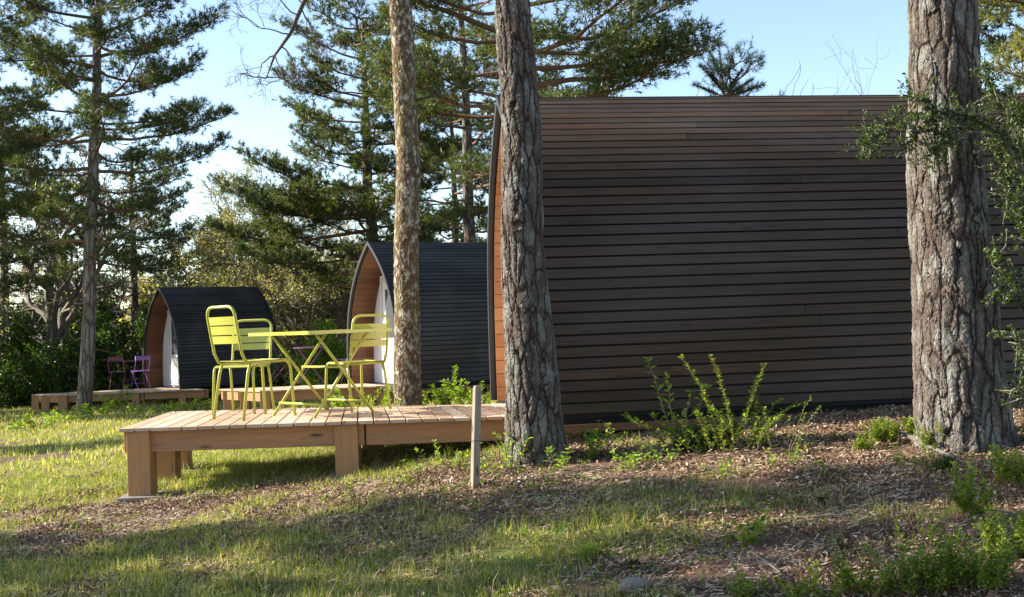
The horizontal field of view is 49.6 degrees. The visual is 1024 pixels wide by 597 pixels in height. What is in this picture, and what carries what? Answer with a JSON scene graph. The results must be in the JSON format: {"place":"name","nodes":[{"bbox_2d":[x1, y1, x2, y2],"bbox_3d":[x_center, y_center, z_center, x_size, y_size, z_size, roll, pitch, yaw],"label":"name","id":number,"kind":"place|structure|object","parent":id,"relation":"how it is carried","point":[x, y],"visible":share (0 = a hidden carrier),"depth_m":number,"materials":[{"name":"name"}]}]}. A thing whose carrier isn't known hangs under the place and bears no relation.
{"place":"outdoors","nodes":[
{"label":"outdoors","id":0,"kind":"place"},
{"bbox_2d":[0,382,1023,596],"bbox_3d":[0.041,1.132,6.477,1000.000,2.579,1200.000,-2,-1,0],"label":"ground","id":1,"kind":"structure","parent":0,"point":[497,552],"depth_m":5.78,"materials":[{"name":"soil"}]},
{"bbox_2d":[0,284,49,407],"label":"box bush","id":2,"kind":"object","parent":1,"relation":"on","point":[16,328],"visible":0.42,"depth_m":30.63,"materials":[{"name":"green plant"}]},
{"bbox_2d":[0,412,60,430],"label":"meadow weed","id":3,"kind":"object","parent":1,"relation":"on","point":[27,423],"visible":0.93,"depth_m":20.50,"materials":[{"name":"green plant"}]},
{"bbox_2d":[0,96,83,365],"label":"pine tree","id":4,"kind":"object","parent":1,"relation":"on","point":[39,306],"visible":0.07,"depth_m":37.23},
{"bbox_2d":[0,314,107,408],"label":"box bush","id":5,"kind":"object","parent":1,"relation":"on","point":[24,386],"visible":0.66,"depth_m":29.69,"materials":[{"name":"green plant"}]},
{"bbox_2d":[0,0,108,304],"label":"pine tree","id":6,"kind":"object","parent":1,"relation":"on","point":[45,279],"visible":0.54,"depth_m":27.81,"materials":[{"name":"plant"}]},
{"bbox_2d":[42,409,86,422],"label":"meadow weed","id":7,"kind":"object","parent":1,"relation":"on","point":[68,417],"visible":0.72,"depth_m":22.54,"materials":[{"name":"green plant"}]},
{"bbox_2d":[6,270,141,388],"bbox_3d":[-15.303,1.222,38.231,3.890,4.476,4.057,-3,-1,29],"label":"green bush","id":8,"kind":"object","parent":1,"relation":"on","point":[109,316],"visible":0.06,"depth_m":38.00,"materials":[{"name":"green plant"}]},
{"bbox_2d":[23,268,126,356],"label":"broad tree","id":9,"kind":"object","parent":1,"relation":"on","point":[116,304],"visible":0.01,"depth_m":43.81,"materials":[{"name":"green plant"}]},
{"bbox_2d":[0,112,160,365],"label":"bare oak","id":10,"kind":"object","parent":1,"relation":"on","point":[68,290],"visible":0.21,"depth_m":32.95,"materials":[{"name":"plant"}]},
{"bbox_2d":[0,139,161,377],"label":"bare oak","id":11,"kind":"object","parent":1,"relation":"on","point":[50,313],"visible":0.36,"depth_m":30.83,"materials":[{"name":"plant"}]},
{"bbox_2d":[34,310,142,405],"bbox_3d":[-11.599,1.708,30.781,2.769,2.875,2.914,-2,-1,0],"label":"box bush","id":12,"kind":"object","parent":1,"relation":"on","point":[106,341],"visible":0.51,"depth_m":30.19,"materials":[{"name":"green plant"}]},
{"bbox_2d":[74,400,113,417],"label":"meadow weed","id":13,"kind":"object","parent":1,"relation":"on","point":[90,412],"visible":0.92,"depth_m":23.55,"materials":[{"name":"green plant"}]},
{"bbox_2d":[95,384,131,410],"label":"meadow weed","id":14,"kind":"object","parent":1,"relation":"on","point":[119,398],"visible":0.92,"depth_m":24.46,"materials":[{"name":"green plant"}]},
{"bbox_2d":[0,0,239,414],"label":"pine tree","id":15,"kind":"object","parent":1,"relation":"on","point":[31,205],"visible":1,"depth_m":24.57,"materials":[{"name":"green plant"}]},
{"bbox_2d":[31,387,208,411],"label":"wooden deck","id":16,"kind":"structure","parent":1,"relation":"on","point":[44,402],"depth_m":27.27,"materials":[{"name":"wood"}]},
{"bbox_2d":[108,357,126,389],"bbox_3d":[-10.287,1.945,28.914,0.402,0.851,0.465,-2,-1,-10],"label":"folding chair","id":17,"kind":"object","parent":16,"relation":"on","point":[116,359],"visible":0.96,"depth_m":28.77,"materials":[{"name":"paint"}]},
{"bbox_2d":[130,356,150,388],"bbox_3d":[-9.722,1.928,29.044,0.402,0.851,0.465,-1,-2,-40],"label":"folding chair","id":18,"kind":"object","parent":16,"relation":"on","point":[142,358],"visible":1,"depth_m":28.97,"materials":[{"name":"paint"}]},
{"bbox_2d":[99,298,177,400],"bbox_3d":[-10.362,1.508,31.559,2.750,3.044,2.984,-2,-1,0],"label":"box bush","id":19,"kind":"object","parent":1,"relation":"on","point":[142,316],"visible":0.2,"depth_m":30.97,"materials":[{"name":"green plant"}]},
{"bbox_2d":[65,126,212,352],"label":"pine tree","id":20,"kind":"object","parent":1,"relation":"on","point":[174,205],"visible":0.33,"depth_m":40.57,"materials":[{"name":"plant"}]},
{"bbox_2d":[126,403,177,414],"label":"meadow weed","id":21,"kind":"object","parent":1,"relation":"on","point":[139,408],"visible":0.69,"depth_m":23.48,"materials":[{"name":"green plant"}]},
{"bbox_2d":[116,272,202,359],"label":"broad tree","id":22,"kind":"object","parent":1,"relation":"on","point":[146,295],"visible":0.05,"depth_m":42.21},
{"bbox_2d":[164,398,211,411],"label":"meadow weed","id":23,"kind":"object","parent":1,"relation":"on","point":[196,403],"visible":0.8,"depth_m":22.46,"materials":[{"name":"green plant"}]},
{"bbox_2d":[142,285,279,402],"bbox_3d":[-8.009,1.186,29.471,2.790,3.055,2.390,-1,-2,-40],"label":"wooden cabin","id":24,"kind":"object","parent":1,"relation":"on","point":[177,348],"visible":0.77,"depth_m":28.93,"materials":[{"name":"brown wood"}]},
{"bbox_2d":[155,214,282,322],"bbox_3d":[-10.376,0.190,40.239,5.940,6.639,4.474,-1,-1,-27],"label":"broad tree","id":25,"kind":"object","parent":1,"relation":"on","point":[186,278],"visible":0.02,"depth_m":39.61,"materials":[{"name":"plant"}]},
{"bbox_2d":[152,164,335,355],"bbox_3d":[-8.360,-0.473,36.559,6.669,7.046,8.363,-2,-1,0],"label":"bare oak","id":26,"kind":"object","parent":1,"relation":"on","point":[203,240],"visible":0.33,"depth_m":34.72,"materials":[{"name":"plant"}]},
{"bbox_2d":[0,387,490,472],"bbox_3d":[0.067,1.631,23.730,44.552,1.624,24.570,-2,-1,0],"label":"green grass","id":27,"kind":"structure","parent":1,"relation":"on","point":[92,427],"depth_m":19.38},
{"bbox_2d":[0,383,496,473],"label":"grass","id":28,"kind":"structure","parent":1,"relation":"on","point":[103,420],"depth_m":19.25,"materials":[{"name":"plant"}]},
{"bbox_2d":[176,148,376,380],"bbox_3d":[-6.802,-0.916,34.288,6.867,7.642,8.675,-3,-1,25],"label":"bare oak","id":29,"kind":"object","parent":1,"relation":"on","point":[291,298],"visible":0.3,"depth_m":33.55,"materials":[{"name":"plant"}]},
{"bbox_2d":[249,346,304,387],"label":"green bush","id":30,"kind":"object","parent":1,"relation":"on","point":[278,381],"visible":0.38,"depth_m":26.82,"materials":[{"name":"green plant"}]},
{"bbox_2d":[266,341,293,382],"bbox_3d":[-4.734,1.287,22.506,0.465,0.851,0.402,-2,-1,10],"label":"folding chair","id":31,"kind":"object","parent":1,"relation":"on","point":[276,366],"visible":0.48,"depth_m":22.52,"materials":[{"name":"paint"}]},
{"bbox_2d":[215,249,346,372],"bbox_3d":[-8.416,0.832,38.988,5.112,5.888,5.294,-3,-1,28],"label":"broad tree","id":32,"kind":"object","parent":1,"relation":"on","point":[279,330],"visible":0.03,"depth_m":38.17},
{"bbox_2d":[210,170,387,381],"bbox_3d":[-5.790,-0.731,36.212,7.907,7.329,7.245,-2,-1,-16],"label":"bare oak","id":33,"kind":"object","parent":1,"relation":"on","point":[298,343],"visible":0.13,"depth_m":36.23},
{"bbox_2d":[219,383,389,409],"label":"wooden deck","id":34,"kind":"structure","parent":1,"relation":"on","point":[302,393],"depth_m":19.88,"materials":[{"name":"wood"}]},
{"bbox_2d":[293,346,324,383],"bbox_3d":[-3.957,1.308,21.803,0.660,0.721,0.660,-2,-1,-10],"label":"bistro table","id":35,"kind":"object","parent":34,"relation":"on","point":[321,347],"visible":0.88,"depth_m":21.61,"materials":[{"name":"paint"}]},
{"bbox_2d":[117,404,504,503],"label":"wooden deck","id":36,"kind":"structure","parent":1,"relation":"on","point":[164,445],"depth_m":8.69,"materials":[{"name":"wood"}]},
{"bbox_2d":[212,319,274,414],"bbox_3d":[-2.415,0.605,9.980,0.414,0.839,0.517,-2,-1,9],"label":"garden chair","id":37,"kind":"object","parent":36,"relation":"on","point":[249,339],"visible":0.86,"depth_m":10.18,"materials":[{"name":"paint"}]},
{"bbox_2d":[206,305,296,420],"bbox_3d":[-2.195,0.528,9.309,0.467,0.948,0.584,-3,-2,43],"label":"garden chair","id":38,"kind":"object","parent":36,"relation":"on","point":[224,330],"visible":1,"depth_m":9.17,"materials":[{"name":"paint"}]},
{"bbox_2d":[248,328,391,417],"bbox_3d":[-1.618,0.631,9.420,0.860,0.718,0.860,-3,-2,44],"label":"folding table","id":39,"kind":"object","parent":36,"relation":"on","point":[342,368],"visible":0.98,"depth_m":9.30,"materials":[{"name":"paint"}]},
{"bbox_2d":[324,314,391,411],"bbox_3d":[-1.362,0.562,9.769,0.414,0.839,0.517,-1,-2,-40],"label":"garden chair","id":40,"kind":"object","parent":36,"relation":"on","point":[373,335],"visible":0.85,"depth_m":9.64,"materials":[{"name":"paint"}]},
{"bbox_2d":[271,248,356,381],"bbox_3d":[-5.834,0.828,38.507,5.112,5.542,5.294,-3,-1,26],"label":"broad tree","id":41,"kind":"object","parent":1,"relation":"on","point":[326,303],"visible":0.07,"depth_m":37.43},
{"bbox_2d":[281,315,347,400],"bbox_3d":[-4.295,1.408,25.519,1.654,2.057,1.522,-2,-1,14],"label":"green bush","id":42,"kind":"object","parent":1,"relation":"on","point":[321,359],"visible":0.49,"depth_m":25.31,"materials":[{"name":"green plant"}]},
{"bbox_2d":[198,0,462,382],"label":"pine tree","id":43,"kind":"object","parent":1,"relation":"on","point":[295,199],"visible":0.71,"depth_m":30.33,"materials":[{"name":"plant"}]},
{"bbox_2d":[217,0,499,407],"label":"pine tree","id":44,"kind":"object","parent":1,"relation":"on","point":[407,390],"visible":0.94,"depth_m":11.22,"materials":[{"name":"plant"}]},
{"bbox_2d":[324,384,402,408],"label":"meadow weed","id":45,"kind":"object","parent":1,"relation":"on","point":[384,401],"visible":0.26,"depth_m":10.87,"materials":[{"name":"green plant"}]},
{"bbox_2d":[382,466,414,489],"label":"green weed","id":46,"kind":"object","parent":1,"relation":"on","point":[405,477],"visible":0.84,"depth_m":7.52,"materials":[{"name":"green plant"}]},
{"bbox_2d":[347,241,489,403],"bbox_3d":[-0.747,0.426,21.196,4.240,3.055,2.390,-1,-1,-30],"label":"wooden cabin","id":47,"kind":"object","parent":1,"relation":"on","point":[453,296],"visible":0.44,"depth_m":20.05,"materials":[{"name":"brown wood"}]},
{"bbox_2d":[392,378,453,405],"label":"meadow weed","id":48,"kind":"object","parent":1,"relation":"on","point":[445,392],"visible":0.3,"depth_m":12.06,"materials":[{"name":"green plant"}]},
{"bbox_2d":[355,79,493,242],"bbox_3d":[-2.215,-2.464,37.806,6.308,10.413,6.819,-1,-2,-43],"label":"pine tree","id":49,"kind":"object","parent":1,"relation":"on","point":[428,209],"visible":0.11,"depth_m":37.43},
{"bbox_2d":[402,439,470,476],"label":"green weed","id":50,"kind":"object","parent":1,"relation":"on","point":[458,453],"visible":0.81,"depth_m":7.75,"materials":[{"name":"green plant"}]},
{"bbox_2d":[441,364,465,405],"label":"meadow weed","id":51,"kind":"object","parent":1,"relation":"on","point":[444,381],"visible":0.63,"depth_m":12.50,"materials":[{"name":"green plant"}]},
{"bbox_2d":[348,0,570,242],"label":"pine tree","id":52,"kind":"object","parent":1,"relation":"on","point":[470,210],"visible":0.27,"depth_m":27.96,"materials":[{"name":"plant"}]},
{"bbox_2d":[427,381,499,404],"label":"meadow weed","id":53,"kind":"object","parent":1,"relation":"on","point":[447,402],"visible":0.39,"depth_m":11.96,"materials":[{"name":"green plant"}]},
{"bbox_2d":[469,385,480,489],"bbox_3d":[-0.224,0.867,6.784,0.080,0.667,0.076,-1,-1,-34],"label":"wooden stake","id":54,"kind":"object","parent":1,"relation":"on","point":[475,443],"visible":0.83,"depth_m":6.77,"materials":[{"name":"grey wood"}]},
{"bbox_2d":[480,440,523,476],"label":"green weed","id":55,"kind":"object","parent":1,"relation":"on","point":[506,459],"visible":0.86,"depth_m":7.18,"materials":[{"name":"green plant"}]},
{"bbox_2d":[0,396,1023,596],"bbox_3d":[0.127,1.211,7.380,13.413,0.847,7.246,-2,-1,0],"label":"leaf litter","id":56,"kind":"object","parent":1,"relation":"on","point":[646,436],"visible":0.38,"depth_m":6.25,"materials":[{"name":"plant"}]},
{"bbox_2d":[0,397,1023,596],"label":"short grass","id":57,"kind":"structure","parent":1,"relation":"on","point":[412,591],"depth_m":5.85,"materials":[{"name":"plant"}]},
{"bbox_2d":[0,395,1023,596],"bbox_3d":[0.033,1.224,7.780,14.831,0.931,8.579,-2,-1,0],"label":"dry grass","id":58,"kind":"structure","parent":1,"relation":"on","point":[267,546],"depth_m":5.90,"materials":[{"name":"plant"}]},
{"bbox_2d":[0,396,1023,596],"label":"ground cover","id":59,"kind":"object","parent":1,"relation":"on","point":[701,581],"visible":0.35,"depth_m":6.10,"materials":[{"name":"green plant"}]},
{"bbox_2d":[1,404,1023,596],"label":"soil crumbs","id":60,"kind":"object","parent":1,"relation":"on","point":[568,511],"visible":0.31,"depth_m":6.12,"materials":[{"name":"soil"}]},
{"bbox_2d":[492,431,533,457],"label":"green weed","id":61,"kind":"object","parent":1,"relation":"on","point":[526,435],"visible":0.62,"depth_m":7.35,"materials":[{"name":"green plant"}]},
{"bbox_2d":[494,0,570,467],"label":"pine tree","id":62,"kind":"object","parent":1,"relation":"on","point":[533,402],"visible":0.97,"depth_m":7.39,"materials":[{"name":"brown plant"}]},
{"bbox_2d":[453,20,621,241],"bbox_3d":[1.583,-2.959,33.785,6.819,10.413,6.308,-1,-1,-28],"label":"pine tree","id":63,"kind":"object","parent":1,"relation":"on","point":[541,57],"visible":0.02,"depth_m":33.47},
{"bbox_2d":[357,0,726,188],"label":"pine tree","id":64,"kind":"object","parent":1,"relation":"on","point":[616,37],"visible":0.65,"depth_m":14.91,"materials":[{"name":"plant"}]},
{"bbox_2d":[521,522,570,546],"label":"grassy weed","id":65,"kind":"object","parent":1,"relation":"on","point":[565,524],"visible":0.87,"depth_m":5.27,"materials":[{"name":"green plant"}]},
{"bbox_2d":[544,444,572,470],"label":"green weed","id":66,"kind":"object","parent":1,"relation":"on","point":[562,457],"visible":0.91,"depth_m":7.00,"materials":[{"name":"green plant"}]},
{"bbox_2d":[569,536,606,562],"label":"box seedling","id":67,"kind":"object","parent":1,"relation":"on","point":[587,551],"visible":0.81,"depth_m":4.94,"materials":[{"name":"green plant"}]},
{"bbox_2d":[578,428,605,458],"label":"green weed","id":68,"kind":"object","parent":1,"relation":"on","point":[591,448],"visible":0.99,"depth_m":7.36,"materials":[{"name":"green plant"}]},
{"bbox_2d":[564,420,640,454],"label":"bramble","id":69,"kind":"object","parent":1,"relation":"on","point":[600,433],"visible":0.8,"depth_m":7.47,"materials":[{"name":"green plant"}]},
{"bbox_2d":[592,421,629,451],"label":"green weed","id":70,"kind":"object","parent":1,"relation":"on","point":[606,437],"visible":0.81,"depth_m":7.54,"materials":[{"name":"green plant"}]},
{"bbox_2d":[609,448,640,469],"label":"green weed","id":71,"kind":"object","parent":1,"relation":"on","point":[633,455],"visible":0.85,"depth_m":6.89,"materials":[{"name":"green plant"}]},
{"bbox_2d":[618,577,652,593],"bbox_3d":[0.492,1.152,4.416,0.141,0.090,0.131,-2,-1,0],"label":"field stone","id":72,"kind":"object","parent":1,"relation":"on","point":[636,580],"visible":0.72,"depth_m":4.38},
{"bbox_2d":[634,437,684,466],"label":"green weed","id":73,"kind":"object","parent":1,"relation":"on","point":[655,456],"visible":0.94,"depth_m":7.04,"materials":[{"name":"green plant"}]},
{"bbox_2d":[620,356,712,449],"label":"leafy sapling","id":74,"kind":"object","parent":1,"relation":"on","point":[673,419],"visible":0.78,"depth_m":7.31,"materials":[{"name":"green plant"}]},
{"bbox_2d":[669,420,750,455],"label":"dark green shrub","id":75,"kind":"object","parent":1,"relation":"on","point":[690,439],"visible":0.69,"depth_m":7.11,"materials":[{"name":"green plant"}]},
{"bbox_2d":[700,458,733,477],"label":"green weed","id":76,"kind":"object","parent":1,"relation":"on","point":[724,465],"visible":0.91,"depth_m":6.41,"materials":[{"name":"green plant"}]},
{"bbox_2d":[630,354,805,455],"bbox_3d":[1.315,0.673,7.074,1.086,0.662,0.623,-3,-1,20],"label":"wild shrub","id":77,"kind":"object","parent":1,"relation":"on","point":[759,430],"visible":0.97,"depth_m":7.02,"materials":[{"name":"green plant"}]},
{"bbox_2d":[690,34,785,95],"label":"young pine","id":78,"kind":"object","parent":1,"relation":"on","point":[732,85],"visible":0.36,"depth_m":13.96,"materials":[{"name":"plant"}]},
{"bbox_2d":[713,508,772,547],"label":"green weed","id":79,"kind":"object","parent":1,"relation":"on","point":[755,527],"visible":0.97,"depth_m":4.92,"materials":[{"name":"green plant"}]},
{"bbox_2d":[720,563,771,596],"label":"box seedling","id":80,"kind":"object","parent":1,"relation":"on","point":[744,587],"visible":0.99,"depth_m":4.16,"materials":[{"name":"green plant"}]},
{"bbox_2d":[487,94,1023,438],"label":"wooden cabin","id":81,"kind":"object","parent":1,"relation":"on","point":[742,239],"visible":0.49,"depth_m":8.48,"materials":[{"name":"brown wood"}]},
{"bbox_2d":[741,525,796,582],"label":"fallen twig","id":82,"kind":"object","parent":1,"relation":"on","point":[769,564],"visible":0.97,"depth_m":4.34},
{"bbox_2d":[763,437,808,467],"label":"green weed","id":83,"kind":"object","parent":1,"relation":"on","point":[791,458],"visible":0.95,"depth_m":6.47,"materials":[{"name":"green plant"}]},
{"bbox_2d":[755,394,820,451],"bbox_3d":[1.701,0.785,6.903,0.482,0.368,0.213,-3,-2,37],"label":"wild shrub shoot","id":84,"kind":"object","parent":1,"relation":"on","point":[769,435],"visible":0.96,"depth_m":6.90,"materials":[{"name":"green plant"}]},
{"bbox_2d":[770,557,856,596],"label":"box seedling","id":85,"kind":"object","parent":1,"relation":"on","point":[801,590],"visible":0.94,"depth_m":4.07,"materials":[{"name":"green plant"}]},
{"bbox_2d":[811,460,848,478],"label":"green weed","id":86,"kind":"object","parent":1,"relation":"on","point":[823,466],"visible":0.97,"depth_m":6.02,"materials":[{"name":"green plant"}]},
{"bbox_2d":[850,430,877,452],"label":"box seedling","id":87,"kind":"object","parent":1,"relation":"on","point":[866,445],"visible":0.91,"depth_m":6.56,"materials":[{"name":"green plant"}]},
{"bbox_2d":[772,460,956,519],"bbox_3d":[1.641,0.892,5.227,0.835,0.273,0.210,-2,-1,8],"label":"fallen twig","id":88,"kind":"object","parent":1,"relation":"on","point":[829,515],"visible":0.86,"depth_m":5.15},
{"bbox_2d":[829,546,910,596],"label":"box seedling","id":89,"kind":"object","parent":1,"relation":"on","point":[889,586],"visible":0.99,"depth_m":4.06,"materials":[{"name":"green plant"}]},
{"bbox_2d":[855,416,902,445],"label":"box seedling","id":90,"kind":"object","parent":1,"relation":"on","point":[880,433],"visible":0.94,"depth_m":6.68,"materials":[{"name":"green plant"}]},
{"bbox_2d":[898,416,914,434],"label":"box seedling","id":91,"kind":"object","parent":1,"relation":"on","point":[910,425],"visible":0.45,"depth_m":6.82,"materials":[{"name":"green plant"}]},
{"bbox_2d":[884,442,937,465],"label":"green weed","id":92,"kind":"object","parent":1,"relation":"on","point":[929,455],"visible":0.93,"depth_m":6.10,"materials":[{"name":"green plant"}]},
{"bbox_2d":[818,35,1007,94],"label":"bare sapling","id":93,"kind":"object","parent":1,"relation":"on","point":[857,69],"visible":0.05,"depth_m":16.15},
{"bbox_2d":[861,540,971,596],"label":"box seedling","id":94,"kind":"object","parent":1,"relation":"on","point":[927,576],"visible":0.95,"depth_m":4.04,"materials":[{"name":"green plant"}]},
{"bbox_2d":[892,508,951,549],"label":"green weed","id":95,"kind":"object","parent":1,"relation":"on","point":[930,526],"visible":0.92,"depth_m":4.67,"materials":[{"name":"green plant"}]},
{"bbox_2d":[913,418,946,450],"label":"box seedling","id":96,"kind":"object","parent":1,"relation":"on","point":[923,442],"visible":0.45,"depth_m":6.33,"materials":[{"name":"green plant"}]},
{"bbox_2d":[838,42,1023,411],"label":"evergreen shrub","id":97,"kind":"object","parent":1,"relation":"on","point":[1014,156],"visible":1,"depth_m":6.02,"materials":[{"name":"green plant"}]},
{"bbox_2d":[903,427,973,466],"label":"fallen branch","id":98,"kind":"object","parent":1,"relation":"on","point":[913,439],"visible":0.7,"depth_m":6.14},
{"bbox_2d":[919,454,960,473],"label":"box seedling","id":99,"kind":"object","parent":1,"relation":"on","point":[943,464],"visible":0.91,"depth_m":5.77,"materials":[{"name":"green plant"}]},
{"bbox_2d":[905,0,1019,455],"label":"pine tree","id":100,"kind":"object","parent":1,"relation":"on","point":[959,371],"visible":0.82,"depth_m":6.33,"materials":[{"name":"brown plant"}]},
{"bbox_2d":[936,460,995,521],"bbox_3d":[2.044,0.862,4.926,0.194,0.272,0.255,-1,-2,-44],"label":"box seedling","id":101,"kind":"object","parent":1,"relation":"on","point":[967,500],"visible":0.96,"depth_m":4.93,"materials":[{"name":"green plant"}]},
{"bbox_2d":[929,523,1023,595],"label":"box seedling","id":102,"kind":"object","parent":1,"relation":"on","point":[997,569],"visible":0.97,"depth_m":4.03,"materials":[{"name":"green plant"}]},
{"bbox_2d":[954,509,1023,528],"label":"fallen twig","id":103,"kind":"object","parent":1,"relation":"on","point":[965,521],"visible":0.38,"depth_m":4.85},
{"bbox_2d":[971,503,1023,560],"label":"box seedling","id":104,"kind":"object","parent":1,"relation":"on","point":[993,535],"visible":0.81,"depth_m":4.36,"materials":[{"name":"green plant"}]},
{"bbox_2d":[978,0,1023,93],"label":"pine tree","id":105,"kind":"object","parent":1,"relation":"on","point":[1018,50],"visible":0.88,"depth_m":16.30,"materials":[{"name":"plant"}]},
{"bbox_2d":[978,0,1023,93],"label":"pine tree","id":106,"kind":"object","parent":1,"relation":"on","point":[989,43],"visible":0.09,"depth_m":26.21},
{"bbox_2d":[985,444,1023,486],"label":"box seedling","id":107,"kind":"object","parent":1,"relation":"on","point":[1013,475],"visible":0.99,"depth_m":5.40,"materials":[{"name":"green plant"}]},
{"bbox_2d":[0,0,1023,317],"label":"sky","id":108,"kind":"structure","parent":0,"point":[789,32],"materials":[{"name":"blue"}]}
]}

